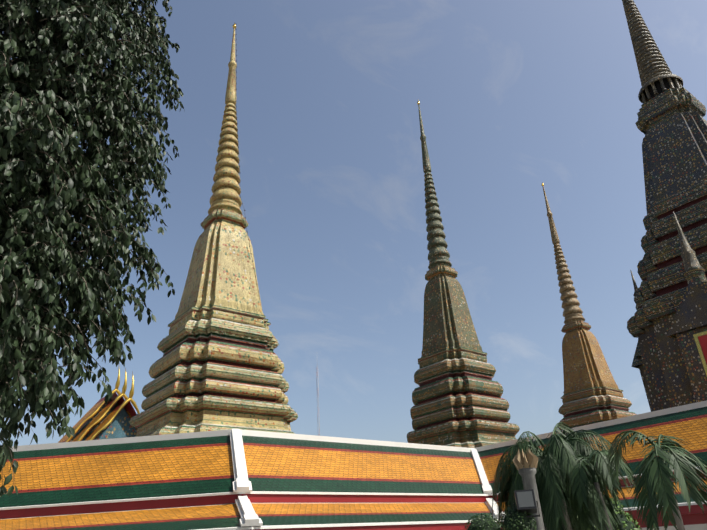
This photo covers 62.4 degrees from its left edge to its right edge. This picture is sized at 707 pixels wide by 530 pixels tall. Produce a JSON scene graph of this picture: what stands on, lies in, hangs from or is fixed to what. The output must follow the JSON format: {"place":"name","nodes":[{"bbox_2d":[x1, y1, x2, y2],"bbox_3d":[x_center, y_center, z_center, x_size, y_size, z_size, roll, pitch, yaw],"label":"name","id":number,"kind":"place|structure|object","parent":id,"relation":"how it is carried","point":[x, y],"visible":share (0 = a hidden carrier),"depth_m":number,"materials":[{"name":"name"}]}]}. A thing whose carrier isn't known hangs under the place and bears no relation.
{"place":"outdoors","nodes":[
{"label":"outdoors","id":0,"kind":"place"},
{"bbox_2d":[58,368,139,442],"bbox_3d":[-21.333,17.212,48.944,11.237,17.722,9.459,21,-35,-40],"label":"temple roof","id":1,"kind":"structure","parent":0,"point":[110,418],"depth_m":48.46,"materials":[{"name":"tile"}]},
{"bbox_2d":[0,0,706,445],"label":"sky","id":2,"kind":"structure","parent":0,"point":[515,97],"materials":[{"name":"blue"}]},
{"label":"ground","id":3,"kind":"structure","parent":0,"visible":0},
{"bbox_2d":[0,0,183,496],"bbox_3d":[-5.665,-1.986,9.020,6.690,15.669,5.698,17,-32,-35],"label":"ficus tree","id":4,"kind":"object","parent":3,"relation":"on","point":[59,79],"visible":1,"depth_m":8.37,"materials":[{"name":"green plant"}]},
{"bbox_2d":[129,22,297,436],"bbox_3d":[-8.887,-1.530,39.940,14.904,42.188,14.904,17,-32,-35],"label":"stupa","id":5,"kind":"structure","parent":3,"relation":"on","point":[219,365],"depth_m":34.36,"materials":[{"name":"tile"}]},
{"bbox_2d":[236,34,259,298],"bbox_3d":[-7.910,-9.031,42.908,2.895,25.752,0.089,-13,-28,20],"label":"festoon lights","id":6,"kind":"object","parent":5,"relation":"attached to","point":[239,165],"visible":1,"depth_m":42.59,"materials":[{"name":"black"}]},
{"bbox_2d":[316,367,319,432],"bbox_3d":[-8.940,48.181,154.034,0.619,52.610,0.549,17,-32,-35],"label":"antenna mast","id":7,"kind":"object","parent":3,"relation":"on","point":[317,400],"visible":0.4,"depth_m":160.06,"materials":[{"name":"silver metal"}]},
{"bbox_2d":[0,400,706,529],"bbox_3d":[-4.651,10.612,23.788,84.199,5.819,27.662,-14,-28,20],"label":"cloister gallery","id":8,"kind":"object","parent":3,"relation":"on","point":[235,479],"visible":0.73,"depth_m":19.20,"materials":[{"name":"orange tile"}]},
{"bbox_2d":[407,101,519,447],"bbox_3d":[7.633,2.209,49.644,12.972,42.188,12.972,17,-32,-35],"label":"stupa","id":9,"kind":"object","parent":3,"relation":"on","point":[457,399],"visible":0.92,"depth_m":44.64,"materials":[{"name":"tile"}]},
{"bbox_2d":[464,504,536,529],"bbox_3d":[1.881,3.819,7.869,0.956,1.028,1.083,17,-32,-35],"label":"bush","id":10,"kind":"object","parent":3,"relation":"on","point":[513,519],"visible":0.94,"depth_m":7.91,"materials":[{"name":"green plant"}]},
{"bbox_2d":[514,489,539,529],"bbox_3d":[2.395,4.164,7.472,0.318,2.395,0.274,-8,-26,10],"label":"floodlight","id":11,"kind":"object","parent":3,"relation":"on","point":[526,502],"visible":0.85,"depth_m":7.84,"materials":[{"name":"black"}]},
{"bbox_2d":[512,448,544,529],"bbox_3d":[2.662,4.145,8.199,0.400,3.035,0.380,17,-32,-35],"label":"lamp post","id":12,"kind":"object","parent":3,"relation":"on","point":[527,473],"visible":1,"depth_m":8.61,"materials":[{"name":"metal"}]},
{"bbox_2d":[497,474,576,529],"bbox_3d":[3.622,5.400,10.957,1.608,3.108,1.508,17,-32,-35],"label":"palm fronds","id":13,"kind":"object","parent":3,"relation":"on","point":[507,493],"visible":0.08,"depth_m":11.25,"materials":[{"name":"green plant"}]},
{"bbox_2d":[491,422,635,529],"bbox_3d":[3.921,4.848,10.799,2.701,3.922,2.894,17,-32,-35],"label":"palm tree","id":14,"kind":"object","parent":3,"relation":"on","point":[554,463],"visible":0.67,"depth_m":10.54,"materials":[{"name":"green plant"}]},
{"bbox_2d":[542,183,636,429],"bbox_3d":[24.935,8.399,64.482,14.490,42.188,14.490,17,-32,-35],"label":"stupa","id":15,"kind":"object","parent":3,"relation":"on","point":[593,393],"visible":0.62,"depth_m":61.57,"materials":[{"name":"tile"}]},
{"bbox_2d":[559,450,636,529],"bbox_3d":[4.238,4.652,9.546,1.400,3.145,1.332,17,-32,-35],"label":"areca palm","id":16,"kind":"object","parent":3,"relation":"on","point":[597,456],"visible":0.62,"depth_m":9.74,"materials":[{"name":"green plant"}]},
{"bbox_2d":[574,498,642,529],"bbox_3d":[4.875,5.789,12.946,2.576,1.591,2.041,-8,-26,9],"label":"shrubs","id":17,"kind":"object","parent":3,"relation":"on","point":[628,522],"visible":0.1,"depth_m":12.19,"materials":[{"name":"green plant"}]},
{"bbox_2d":[603,430,706,529],"bbox_3d":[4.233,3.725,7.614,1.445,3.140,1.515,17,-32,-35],"label":"areca palm","id":18,"kind":"object","parent":3,"relation":"on","point":[667,451],"visible":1,"depth_m":7.72,"materials":[{"name":"green plant"}]},
{"bbox_2d":[622,0,706,411],"bbox_3d":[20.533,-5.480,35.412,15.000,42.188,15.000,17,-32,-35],"label":"stupa","id":19,"kind":"object","parent":3,"relation":"on","point":[667,325],"visible":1,"depth_m":32.36,"materials":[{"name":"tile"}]}
]}

